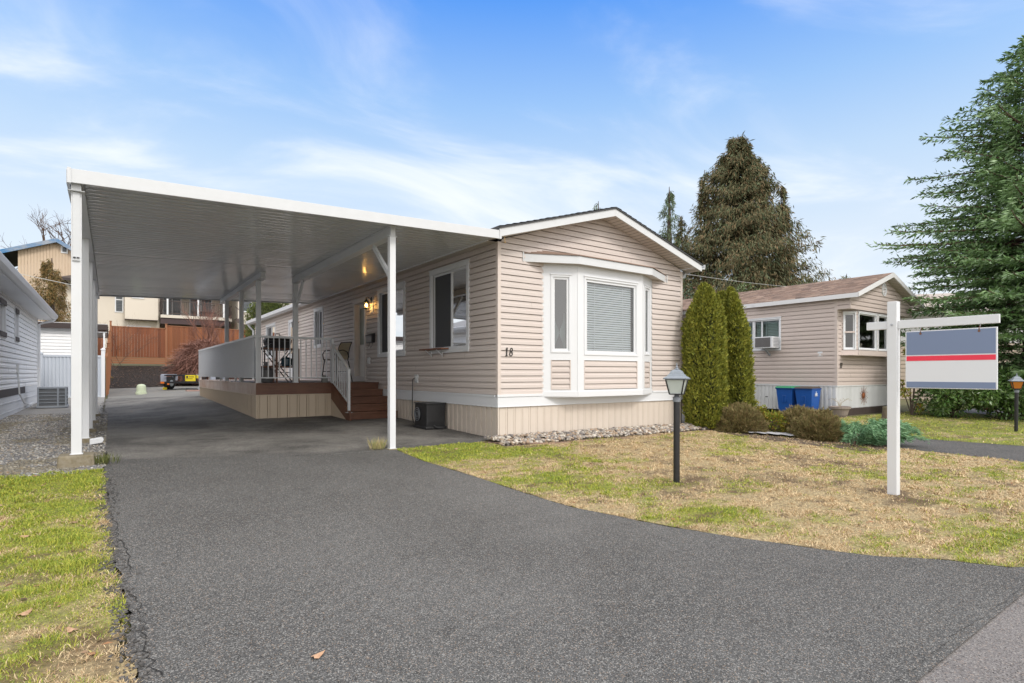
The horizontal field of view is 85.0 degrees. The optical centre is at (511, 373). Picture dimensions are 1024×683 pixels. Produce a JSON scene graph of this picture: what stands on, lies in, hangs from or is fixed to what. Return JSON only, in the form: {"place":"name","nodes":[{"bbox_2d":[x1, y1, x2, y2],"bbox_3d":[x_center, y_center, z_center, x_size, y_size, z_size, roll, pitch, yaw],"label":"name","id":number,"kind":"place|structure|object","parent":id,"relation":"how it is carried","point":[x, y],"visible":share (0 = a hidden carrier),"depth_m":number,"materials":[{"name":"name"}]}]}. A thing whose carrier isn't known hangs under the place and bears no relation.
{"place":"outdoors","nodes":[
{"label":"outdoors","id":0,"kind":"place"},
{"bbox_2d":[135,384,146,394],"bbox_3d":[-15.008,0.619,22.620,0.400,0.420,0.400,0,0,-36],"label":"well cap","id":1,"kind":"object","parent":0,"point":[140,389],"visible":0.96,"depth_m":22.49,"materials":[{"name":"white plastic"}]},
{"bbox_2d":[110,366,250,387],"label":"mulch bank","id":2,"kind":"structure","parent":0,"point":[144,377],"depth_m":30.19,"materials":[{"name":"brown soil"}]},
{"bbox_2d":[98,316,163,368],"bbox_3d":[-22.163,-1.859,31.624,3.990,3.162,4.672,0,0,1],"label":"bare shrub","id":3,"kind":"object","parent":2,"relation":"on","point":[128,342],"visible":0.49,"depth_m":31.52,"materials":[{"name":"brown plant"}]},
{"bbox_2d":[110,366,196,387],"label":"mulch chips","id":4,"kind":"object","parent":2,"relation":"on","point":[141,373],"visible":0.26,"depth_m":30.31,"materials":[{"name":"wood"}]},
{"bbox_2d":[162,338,238,384],"bbox_3d":[-16.310,-0.720,29.564,4.290,2.622,4.334,0,0,-36],"label":"twiggy bush","id":5,"kind":"object","parent":2,"relation":"on","point":[186,362],"visible":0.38,"depth_m":28.57,"materials":[{"name":"brown plant"}]},
{"bbox_2d":[180,300,238,343],"bbox_3d":[-17.556,-2.390,32.672,3.261,4.454,5.574,0,0,-36],"label":"bare shrub","id":6,"kind":"object","parent":2,"relation":"on","point":[208,324],"visible":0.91,"depth_m":32.76,"materials":[{"name":"brown plant"}]},
{"bbox_2d":[244,302,290,378],"bbox_3d":[-14.200,-2.211,33.157,3.434,5.181,3.451,0,0,-36],"label":"hedge","id":7,"kind":"object","parent":2,"relation":"on","point":[267,307],"visible":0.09,"depth_m":32.31,"materials":[{"name":"green plant"}]},
{"bbox_2d":[281,356,291,365],"bbox_3d":[-5.155,-0.294,12.770,0.240,0.230,0.240,0,0,-36],"label":"cooking pot","id":8,"kind":"object","parent":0,"point":[287,361],"visible":0.76,"depth_m":12.68,"materials":[{"name":"black metal"}]},
{"bbox_2d":[0,0,1023,293],"label":"sky","id":9,"kind":"structure","parent":0,"point":[489,114],"materials":[{"name":"blue"}]},
{"bbox_2d":[100,357,1017,678],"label":"ground","id":10,"kind":"structure","parent":0,"point":[902,409],"depth_m":16.78,"materials":[{"name":"brown soil"}]},
{"bbox_2d":[0,252,57,419],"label":"white house","id":11,"kind":"structure","parent":10,"relation":"on","point":[25,307],"depth_m":14.24,"materials":[{"name":"plastic"}]},
{"bbox_2d":[0,295,6,338],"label":"window","id":12,"kind":"structure","parent":11,"relation":"in","point":[3,302],"depth_m":12.72,"materials":[{"name":"white glass"}]},
{"bbox_2d":[13,306,19,342],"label":"window","id":13,"kind":"structure","parent":11,"relation":"in","point":[16,311],"depth_m":14.48,"materials":[{"name":"white glass"}]},
{"bbox_2d":[0,238,70,321],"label":"tan house","id":14,"kind":"structure","parent":10,"relation":"on","point":[26,259],"depth_m":44.29,"materials":[{"name":"beige"}]},
{"bbox_2d":[1,205,70,261],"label":"bare tree","id":15,"kind":"object","parent":10,"relation":"on","point":[42,229],"visible":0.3,"depth_m":53.65,"materials":[{"name":"brown plant"}]},
{"bbox_2d":[0,397,107,478],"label":"gravel yard","id":16,"kind":"structure","parent":10,"relation":"on","point":[32,410],"depth_m":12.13,"materials":[{"name":"grey gravel"}]},
{"bbox_2d":[36,386,68,407],"bbox_3d":[-13.438,0.677,16.359,0.700,0.600,0.720,0,0,-36],"label":"heat pump","id":17,"kind":"object","parent":16,"relation":"on","point":[52,397],"visible":1,"depth_m":16.10,"materials":[{"name":"grey metal"}]},
{"bbox_2d":[38,321,107,354],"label":"shed","id":18,"kind":"structure","parent":16,"relation":"on","point":[55,338],"depth_m":21.76,"materials":[{"name":"white plastic"}]},
{"bbox_2d":[90,437,103,444],"bbox_3d":[-5.743,0.924,7.728,0.158,0.097,0.100,0,0,-36],"label":"downspout elbow","id":19,"kind":"object","parent":16,"relation":"on","point":[97,440],"visible":1,"depth_m":7.69,"materials":[{"name":"white metal"}]},
{"bbox_2d":[91,452,121,464],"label":"weed","id":20,"kind":"object","parent":16,"relation":"on","point":[105,459],"visible":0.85,"depth_m":6.02,"materials":[{"name":"green plant"}]},
{"bbox_2d":[28,258,112,380],"bbox_3d":[-22.239,-2.223,26.843,4.891,6.674,4.753,0,0,-3],"label":"golden cypress","id":21,"kind":"object","parent":10,"relation":"on","point":[53,300],"visible":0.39,"depth_m":26.62,"materials":[{"name":"brown plant"}]},
{"bbox_2d":[37,348,105,397],"bbox_3d":[-16.896,-0.006,21.374,2.180,2.240,0.160,0,0,-36],"label":"vinyl fence","id":22,"kind":"object","parent":10,"relation":"on","point":[55,370],"visible":0.4,"depth_m":21.22,"materials":[{"name":"grey plastic"}]},
{"bbox_2d":[0,468,144,682],"bbox_3d":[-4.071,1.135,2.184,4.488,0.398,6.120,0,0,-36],"label":"grass","id":23,"kind":"structure","parent":10,"relation":"on","point":[89,483],"depth_m":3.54,"materials":[{"name":"green plant"}]},
{"bbox_2d":[98,338,102,354],"bbox_3d":[-22.386,-1.209,27.314,4.000,1.845,0.075,0,0,-36],"label":"wooden fence","id":24,"kind":"object","parent":10,"relation":"on","point":[100,343],"visible":0.01,"depth_m":28.38,"materials":[{"name":"brown wood"}]},
{"bbox_2d":[105,331,111,395],"bbox_3d":[-19.953,-0.613,27.656,0.150,3.810,13.250,0,0,-35],"label":"wooden fence","id":25,"kind":"object","parent":10,"relation":"on","point":[108,360],"visible":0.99,"depth_m":23.45,"materials":[{"name":"brown wood"}]},
{"bbox_2d":[110,321,166,364],"bbox_3d":[-22.643,-1.766,33.924,2.940,2.760,0.150,0,0,-36],"label":"wooden fence","id":26,"kind":"object","parent":10,"relation":"on","point":[155,352],"visible":0.89,"depth_m":33.91,"materials":[{"name":"brown wood"}]},
{"bbox_2d":[108,386,199,398],"bbox_3d":[-13.729,0.761,23.540,5.350,0.338,12.400,0,0,-36],"label":"gravel bed","id":27,"kind":"object","parent":10,"relation":"on","point":[177,391],"visible":0.41,"depth_m":23.08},
{"bbox_2d":[161,374,224,389],"bbox_3d":[-14.113,0.349,24.820,2.400,0.680,1.511,0,0,0],"label":"utility trailer","id":28,"kind":"object","parent":27,"relation":"on","point":[169,382],"visible":0.56,"depth_m":24.34,"materials":[{"name":"black paint"}]},
{"bbox_2d":[60,275,291,356],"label":"cream house","id":29,"kind":"structure","parent":10,"relation":"on","point":[148,312],"depth_m":44.77,"materials":[{"name":"paint"}]},
{"bbox_2d":[115,297,123,312],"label":"window","id":30,"kind":"structure","parent":29,"relation":"in","point":[119,301],"depth_m":43.95,"materials":[{"name":"grey plastic"}]},
{"bbox_2d":[163,299,180,314],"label":"window","id":31,"kind":"structure","parent":29,"relation":"in","point":[175,307],"depth_m":48.65,"materials":[{"name":"grey"}]},
{"bbox_2d":[189,300,211,316],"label":"window","id":32,"kind":"structure","parent":29,"relation":"in","point":[201,301],"depth_m":49.83,"materials":[{"name":"grey"}]},
{"bbox_2d":[244,302,255,311],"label":"window","id":33,"kind":"structure","parent":29,"relation":"in","point":[245,303],"depth_m":48.75,"materials":[{"name":"grey"}]},
{"bbox_2d":[167,325,250,363],"bbox_3d":[-17.961,-1.838,37.537,8.880,2.871,0.150,0,0,-36],"label":"wooden fence","id":34,"kind":"object","parent":10,"relation":"on","point":[176,336],"visible":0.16,"depth_m":35.40,"materials":[{"name":"brown wood"}]},
{"bbox_2d":[198,335,397,420],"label":"deck","id":35,"kind":"structure","parent":10,"relation":"on","point":[281,398],"depth_m":12.60,"materials":[{"name":"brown wood"}]},
{"bbox_2d":[261,362,272,382],"bbox_3d":[-5.554,-0.036,12.606,0.300,0.470,0.295,0,0,-36],"label":"propane tank","id":36,"kind":"object","parent":35,"relation":"on","point":[265,374],"visible":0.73,"depth_m":12.50,"materials":[{"name":"grey metal"}]},
{"bbox_2d":[263,333,291,381],"bbox_3d":[-5.651,-0.383,13.460,0.617,1.176,0.422,0,0,-36],"label":"barbecue","id":37,"kind":"object","parent":35,"relation":"on","point":[276,342],"visible":0.56,"depth_m":13.35,"materials":[{"name":"black metal"}]},
{"bbox_2d":[255,348,299,382],"bbox_3d":[-5.308,-0.191,12.641,0.884,0.780,0.334,0,0,-36],"label":"shelf table","id":38,"kind":"object","parent":35,"relation":"on","point":[276,367],"visible":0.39,"depth_m":12.52,"materials":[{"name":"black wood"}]},
{"bbox_2d":[321,342,352,381],"bbox_3d":[-4.424,-0.313,14.177,0.526,1.029,0.619,0,0,29],"label":"patio chair","id":39,"kind":"object","parent":35,"relation":"on","point":[343,348],"visible":0.78,"depth_m":14.28,"materials":[{"name":"brown metal"}]},
{"bbox_2d":[397,441,503,454],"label":"lawn by corner","id":40,"kind":"structure","parent":10,"relation":"on","point":[426,448],"depth_m":8.27,"materials":[{"name":"green plant"}]},
{"bbox_2d":[246,207,704,435],"bbox_3d":[-3.861,-0.973,18.537,5.523,4.307,20.045,0,0,-36],"label":"mobile home","id":41,"kind":"object","parent":10,"relation":"on","point":[568,322],"visible":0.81,"depth_m":10.63,"materials":[{"name":"beige plastic"}]},
{"bbox_2d":[265,322,275,358],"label":"window","id":42,"kind":"structure","parent":41,"relation":"in","point":[270,328],"depth_m":22.62,"materials":[{"name":"white glass"}]},
{"bbox_2d":[288,320,291,378],"bbox_3d":[-7.818,-0.879,19.914,0.084,2.115,0.870,0,0,-36],"label":"rear door","id":43,"kind":"structure","parent":41,"relation":"in","point":[289,321],"depth_m":20.12,"materials":[{"name":"white glass"}]},
{"bbox_2d":[313,306,323,348],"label":"window","id":44,"kind":"structure","parent":41,"relation":"in","point":[318,312],"depth_m":17.42,"materials":[{"name":"white glass"}]},
{"bbox_2d":[352,297,368,380],"bbox_3d":[-3.903,-0.880,14.532,0.190,2.137,0.920,0,0,-36],"label":"front door","id":45,"kind":"structure","parent":41,"relation":"in","point":[359,313],"depth_m":14.73,"materials":[{"name":"grey"}]},
{"bbox_2d":[363,297,371,309],"bbox_3d":[-3.549,-1.738,13.727,0.208,0.323,0.144,0,0,-36],"label":"wall lantern","id":46,"kind":"object","parent":41,"relation":"attached to","point":[366,301],"depth_m":13.70,"materials":[{"name":"yellow glass"}]},
{"bbox_2d":[365,333,374,347],"bbox_3d":[-3.493,-0.818,13.761,0.114,0.373,0.390,0,0,-36],"label":"mailbox","id":47,"kind":"object","parent":41,"relation":"attached to","point":[370,338],"visible":1,"depth_m":13.64,"materials":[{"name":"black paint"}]},
{"bbox_2d":[377,281,406,357],"bbox_3d":[-2.742,-1.216,12.916,0.182,1.640,1.564,0,0,-36],"label":"window","id":48,"kind":"structure","parent":41,"relation":"in","point":[382,293],"depth_m":13.14,"materials":[{"name":"clear glass"}]},
{"bbox_2d":[412,378,414,422],"bbox_3d":[-1.963,0.562,11.345,0.079,0.955,0.869,0,0,-17],"label":"power cord","id":49,"kind":"object","parent":41,"relation":"attached to","point":[412,400],"visible":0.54,"depth_m":11.69,"materials":[{"name":"black plastic"}]},
{"bbox_2d":[428,259,471,353],"bbox_3d":[-1.177,-1.241,10.716,0.155,1.670,1.544,0,0,-36],"label":"window","id":50,"kind":"structure","parent":41,"relation":"in","point":[449,287],"depth_m":10.73,"materials":[{"name":"clear glass"}]},
{"bbox_2d":[550,273,571,352],"bbox_3d":[0.861,-1.079,10.013,0.394,1.405,0.158,0,0,-11],"label":"window","id":51,"kind":"structure","parent":41,"relation":"in","point":[555,333],"depth_m":9.98,"materials":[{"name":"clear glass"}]},
{"bbox_2d":[522,250,667,396],"bbox_3d":[1.844,-0.894,10.599,3.830,2.615,0.495,0,0,-36],"label":"bay window","id":52,"kind":"structure","parent":41,"relation":"in","point":[573,374],"depth_m":10.11,"materials":[{"name":"beige plastic"}]},
{"bbox_2d":[584,275,638,355],"bbox_3d":[1.856,-1.061,10.557,1.444,1.440,0.134,0,0,-36],"label":"window","id":53,"kind":"structure","parent":41,"relation":"in","point":[612,350],"depth_m":10.60,"materials":[{"name":"white glass"}]},
{"bbox_2d":[645,284,650,355],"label":"window","id":54,"kind":"structure","parent":41,"relation":"in","point":[647,288],"depth_m":11.40,"materials":[{"name":"white plastic"}]},
{"bbox_2d":[483,423,710,445],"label":"river rocks","id":55,"kind":"object","parent":10,"relation":"on","point":[532,437],"visible":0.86,"depth_m":9.94,"materials":[{"name":"stone"}]},
{"bbox_2d":[680,281,729,428],"bbox_3d":[4.147,-0.382,12.001,1.161,3.216,1.075,0,0,-36],"label":"arborvitae","id":56,"kind":"object","parent":55,"relation":"on","point":[704,339],"visible":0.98,"depth_m":11.65,"materials":[{"name":"green plant"}]},
{"bbox_2d":[656,187,695,297],"bbox_3d":[11.401,-6.247,39.755,5.349,14.122,5.914,0,0,-15],"label":"cedar tree","id":57,"kind":"object","parent":10,"relation":"on","point":[667,234],"visible":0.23,"depth_m":39.59,"materials":[{"name":"green plant"}]},
{"bbox_2d":[683,284,696,298],"bbox_3d":[9.547,-2.083,29.951,3.217,5.440,3.253,0,0,-19],"label":"laurel","id":58,"kind":"object","parent":10,"relation":"on","point":[687,297],"visible":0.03,"depth_m":29.70,"materials":[{"name":"green plant"}]},
{"bbox_2d":[736,282,759,291],"bbox_3d":[14.330,-2.499,33.936,3.169,6.076,3.248,0,0,15],"label":"laurel","id":59,"kind":"object","parent":10,"relation":"on","point":[742,287],"visible":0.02,"depth_m":33.32,"materials":[{"name":"green plant"}]},
{"bbox_2d":[672,131,843,299],"bbox_3d":[16.149,-8.158,40.023,19.567,17.944,20.106,0,0,9],"label":"cedar tree","id":60,"kind":"object","parent":10,"relation":"on","point":[743,237],"visible":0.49,"depth_m":38.36,"materials":[{"name":"green plant"}]},
{"bbox_2d":[775,386,799,410],"bbox_3d":[8.421,0.787,17.026,0.602,0.834,0.539,0,0,-36],"label":"wheelie bin","id":61,"kind":"object","parent":10,"relation":"on","point":[786,396],"visible":0.7,"depth_m":16.85,"materials":[{"name":"blue plastic"}]},
{"bbox_2d":[661,272,923,415],"bbox_3d":[4.830,-0.826,24.441,7.360,4.559,19.955,0,0,-36],"label":"mobile home","id":62,"kind":"object","parent":10,"relation":"on","point":[827,340],"visible":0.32,"depth_m":17.25,"materials":[{"name":"beige plastic"}]},
{"bbox_2d":[747,316,781,350],"bbox_3d":[8.076,-1.281,18.317,0.175,1.070,1.614,0,0,-36],"label":"window","id":63,"kind":"structure","parent":62,"relation":"in","point":[775,319],"depth_m":18.11,"materials":[{"name":"white glass"}]},
{"bbox_2d":[755,336,778,355],"bbox_3d":[8.117,-0.876,17.809,0.414,0.601,0.603,0,0,-36],"label":"window air conditioner","id":64,"kind":"object","parent":62,"relation":"attached to","point":[765,343],"depth_m":17.65,"materials":[{"name":"grey"}]},
{"bbox_2d":[843,311,856,349],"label":"window","id":65,"kind":"structure","parent":62,"relation":"in","point":[853,313],"depth_m":16.40,"materials":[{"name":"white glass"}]},
{"bbox_2d":[840,310,886,356],"bbox_3d":[11.015,-1.209,17.200,3.150,1.335,0.405,0,0,-36],"label":"bay window","id":66,"kind":"structure","parent":62,"relation":"in","point":[866,353],"depth_m":16.43,"materials":[{"name":"white plastic"}]},
{"bbox_2d":[860,387,867,403],"bbox_3d":[10.853,0.664,17.228,0.574,0.602,0.040,0,0,-36],"label":"sun ornament","id":67,"kind":"object","parent":62,"relation":"attached to","point":[863,394],"visible":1,"depth_m":17.21,"materials":[{"name":"orange metal"}]},
{"bbox_2d":[857,311,877,350],"bbox_3d":[10.634,-1.271,16.771,1.294,1.130,0.147,0,0,-36],"label":"window","id":68,"kind":"structure","parent":62,"relation":"in","point":[874,315],"depth_m":16.84,"materials":[{"name":"white plastic"}]},
{"bbox_2d":[878,314,886,350],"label":"window","id":69,"kind":"structure","parent":62,"relation":"in","point":[879,315],"depth_m":17.31,"materials":[{"name":"white plastic"}]},
{"bbox_2d":[794,386,821,409],"bbox_3d":[8.760,0.791,16.555,0.602,0.834,0.539,0,0,-36],"label":"wheelie bin","id":70,"kind":"object","parent":10,"relation":"on","point":[808,396],"visible":0.77,"depth_m":16.39,"materials":[{"name":"blue plastic"}]},
{"bbox_2d":[829,406,850,416],"bbox_3d":[9.309,1.065,15.865,0.560,0.295,0.560,0,0,-36],"label":"planter","id":71,"kind":"object","parent":10,"relation":"on","point":[842,411],"visible":0.94,"depth_m":15.69,"materials":[{"name":"beige ceramic"}]},
{"bbox_2d":[682,410,1023,461],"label":"driveway next door","id":72,"kind":"structure","parent":10,"relation":"on","point":[1009,452],"depth_m":10.06,"materials":[{"name":"asphalt"}]},
{"bbox_2d":[840,405,1023,445],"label":"lawn next door","id":73,"kind":"structure","parent":10,"relation":"on","point":[934,428],"depth_m":14.34,"materials":[{"name":"green plant"}]},
{"bbox_2d":[864,35,1023,415],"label":"fir tree","id":74,"kind":"object","parent":10,"relation":"on","point":[999,257],"visible":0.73,"depth_m":17.48,"materials":[{"name":"green plant"}]},
{"bbox_2d":[912,378,1014,417],"bbox_3d":[13.260,0.153,16.785,2.426,2.557,2.650,0,0,17],"label":"rhododendron","id":75,"kind":"object","parent":10,"relation":"on","point":[948,401],"visible":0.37,"depth_m":16.34,"materials":[{"name":"green plant"}]},
{"bbox_2d":[961,365,1023,421],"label":"rhododendron","id":76,"kind":"object","parent":10,"relation":"on","point":[1007,407],"visible":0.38,"depth_m":16.41,"materials":[{"name":"green plant"}]},
{"bbox_2d":[1008,374,1023,431],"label":"lamp post","id":77,"kind":"object","parent":10,"relation":"on","point":[1016,382],"visible":0.98,"depth_m":13.26,"materials":[{"name":"black metal"}]},
{"bbox_2d":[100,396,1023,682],"bbox_3d":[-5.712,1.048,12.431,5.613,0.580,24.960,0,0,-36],"label":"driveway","id":78,"kind":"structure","parent":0,"point":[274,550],"depth_m":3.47,"materials":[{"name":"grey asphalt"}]},
{"bbox_2d":[112,518,130,571],"bbox_3d":[-2.727,1.155,3.894,0.053,0.079,1.356,0,0,-39],"label":"driveway crack","id":79,"kind":"object","parent":78,"relation":"on","point":[123,543],"visible":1,"depth_m":3.79,"materials":[{"name":"black asphalt"}]},
{"bbox_2d":[90,402,160,682],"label":"gravel","id":80,"kind":"structure","parent":78,"relation":"on","point":[123,633],"depth_m":3.03,"materials":[{"name":"grey gravel"}]},
{"bbox_2d":[126,590,162,675],"bbox_3d":[-1.812,1.238,2.744,0.067,0.060,1.062,0,0,-40],"label":"driveway crack","id":81,"kind":"object","parent":78,"relation":"on","point":[161,672],"visible":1,"depth_m":2.59,"materials":[{"name":"black asphalt"}]},
{"bbox_2d":[57,167,501,468],"bbox_3d":[-5.492,-0.546,11.605,5.541,3.520,10.547,0,0,-36],"label":"carport","id":82,"kind":"object","parent":78,"relation":"on","point":[138,237],"visible":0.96,"depth_m":8.59,"materials":[{"name":"white metal"}]},
{"bbox_2d":[367,437,386,449],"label":"grass tuft","id":83,"kind":"object","parent":78,"relation":"on","point":[378,445],"visible":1,"depth_m":8.06,"materials":[{"name":"beige plant"}]},
{"bbox_2d":[413,402,446,429],"bbox_3d":[-1.559,0.794,10.742,0.454,0.490,0.653,0,0,-36],"label":"fan box","id":84,"kind":"object","parent":78,"relation":"on","point":[429,415],"visible":1,"depth_m":10.59,"materials":[{"name":"black plastic"}]},
{"bbox_2d":[893,587,1020,682],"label":"driveway crack","id":85,"kind":"object","parent":78,"relation":"on","point":[948,641],"visible":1,"depth_m":2.77,"materials":[{"name":"black asphalt"}]},
{"bbox_2d":[398,430,1023,566],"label":"lawn","id":86,"kind":"structure","parent":0,"point":[886,503],"depth_m":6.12,"materials":[{"name":"plant"}]},
{"bbox_2d":[0,431,1023,680],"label":"leaf litter","id":87,"kind":"object","parent":86,"relation":"on","point":[560,489],"visible":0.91,"depth_m":5.50,"materials":[{"name":"brown plant"}]},
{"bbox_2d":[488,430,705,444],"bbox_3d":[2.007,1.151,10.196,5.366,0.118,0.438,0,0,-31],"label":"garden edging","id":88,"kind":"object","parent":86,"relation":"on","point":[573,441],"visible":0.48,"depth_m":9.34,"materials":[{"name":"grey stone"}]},
{"bbox_2d":[663,363,689,482],"bbox_3d":[1.952,0.605,6.626,0.266,1.483,0.266,0,0,28],"label":"lamp post","id":89,"kind":"object","parent":86,"relation":"on","point":[676,380],"visible":0.94,"depth_m":6.59,"materials":[{"name":"black metal"}]},
{"bbox_2d":[712,429,886,451],"bbox_3d":[5.673,1.234,11.379,2.441,0.189,3.700,0,0,-36],"label":"planting bed","id":90,"kind":"object","parent":86,"relation":"on","point":[777,438],"visible":0.39,"depth_m":10.48,"materials":[{"name":"soil"}]},
{"bbox_2d":[716,290,732,403],"bbox_3d":[4.752,-0.348,12.649,0.816,3.134,0.733,0,0,-36],"label":"arborvitae","id":91,"kind":"object","parent":90,"relation":"on","point":[723,300],"visible":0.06,"depth_m":12.38,"materials":[{"name":"green plant"}]},
{"bbox_2d":[722,286,757,408],"bbox_3d":[5.035,-0.372,12.546,0.878,3.224,0.864,0,0,-36],"label":"arborvitae","id":92,"kind":"object","parent":90,"relation":"on","point":[742,384],"visible":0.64,"depth_m":12.29,"materials":[{"name":"green plant"}]},
{"bbox_2d":[710,402,770,433],"bbox_3d":[4.774,0.898,11.829,1.254,0.689,1.295,0,0,13],"label":"heather bush","id":93,"kind":"object","parent":90,"relation":"on","point":[742,417],"visible":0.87,"depth_m":11.43,"materials":[{"name":"brown plant"}]},
{"bbox_2d":[756,402,768,414],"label":"yellow shrub","id":94,"kind":"object","parent":90,"relation":"on","point":[761,408],"visible":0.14,"depth_m":12.18,"materials":[{"name":"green plant"}]},
{"bbox_2d":[750,430,795,435],"bbox_3d":[5.513,1.184,11.572,1.625,0.078,1.200,0,0,-36],"label":"landscape cloth","id":95,"kind":"object","parent":90,"relation":"on","point":[785,433],"visible":0.38,"depth_m":11.21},
{"bbox_2d":[762,409,790,434],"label":"yellow shrub","id":96,"kind":"object","parent":90,"relation":"on","point":[775,420],"visible":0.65,"depth_m":11.50,"materials":[{"name":"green plant"}]},
{"bbox_2d":[777,403,820,432],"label":"heather bush","id":97,"kind":"object","parent":90,"relation":"on","point":[798,410],"visible":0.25,"depth_m":11.53,"materials":[{"name":"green plant"}]},
{"bbox_2d":[786,407,847,442],"bbox_3d":[6.009,0.966,10.989,1.038,0.707,1.128,0,0,-36],"label":"heather bush","id":98,"kind":"object","parent":90,"relation":"on","point":[812,424],"visible":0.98,"depth_m":10.73,"materials":[{"name":"brown plant"}]},
{"bbox_2d":[838,418,930,445],"bbox_3d":[6.471,1.081,10.716,1.729,0.559,2.309,0,0,-36],"label":"juniper","id":99,"kind":"object","parent":90,"relation":"on","point":[873,431],"visible":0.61,"depth_m":10.20,"materials":[{"name":"green plant"}]},
{"bbox_2d":[867,301,999,494],"bbox_3d":[4.357,0.294,5.852,0.105,2.166,1.162,0,0,-36],"label":"sign post","id":100,"kind":"object","parent":86,"relation":"on","point":[893,324],"visible":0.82,"depth_m":6.07,"materials":[{"name":"white paint"}]},
{"bbox_2d":[906,325,997,389],"bbox_3d":[4.464,-0.172,5.707,0.036,0.647,0.766,0,0,-36],"label":"sign board","id":101,"kind":"object","parent":100,"relation":"hanging from","point":[965,358],"visible":1,"depth_m":5.67,"materials":[{"name":"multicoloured plastic"}]},
{"bbox_2d":[881,407,886,420],"bbox_3d":[10.122,1.085,14.999,0.412,0.400,0.432,0,0,-4],"label":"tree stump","id":102,"kind":"object","parent":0,"point":[884,413],"visible":0.32,"depth_m":14.97,"materials":[{"name":"brown wood"}]},
{"bbox_2d":[900,348,924,414],"bbox_3d":[12.124,0.229,17.091,0.750,2.118,0.757,0,0,-36],"label":"yellow shrub","id":103,"kind":"object","parent":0,"point":[904,390],"visible":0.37,"depth_m":17.04,"materials":[{"name":"green plant"}]},
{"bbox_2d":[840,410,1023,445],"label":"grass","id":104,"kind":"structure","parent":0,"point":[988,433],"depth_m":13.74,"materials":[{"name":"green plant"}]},
{"bbox_2d":[900,293,1022,398],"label":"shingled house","id":105,"kind":"structure","parent":0,"point":[902,366],"depth_m":28.26,"materials":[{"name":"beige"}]},
{"bbox_2d":[915,593,1023,682],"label":"road","id":106,"kind":"structure","parent":0,"point":[991,650],"depth_m":2.66,"materials":[{"name":"grey asphalt"}]},
{"bbox_2d":[959,409,1018,414],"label":"garden path","id":107,"kind":"structure","parent":0,"point":[974,411],"depth_m":19.05,"materials":[{"name":"grey concrete"}]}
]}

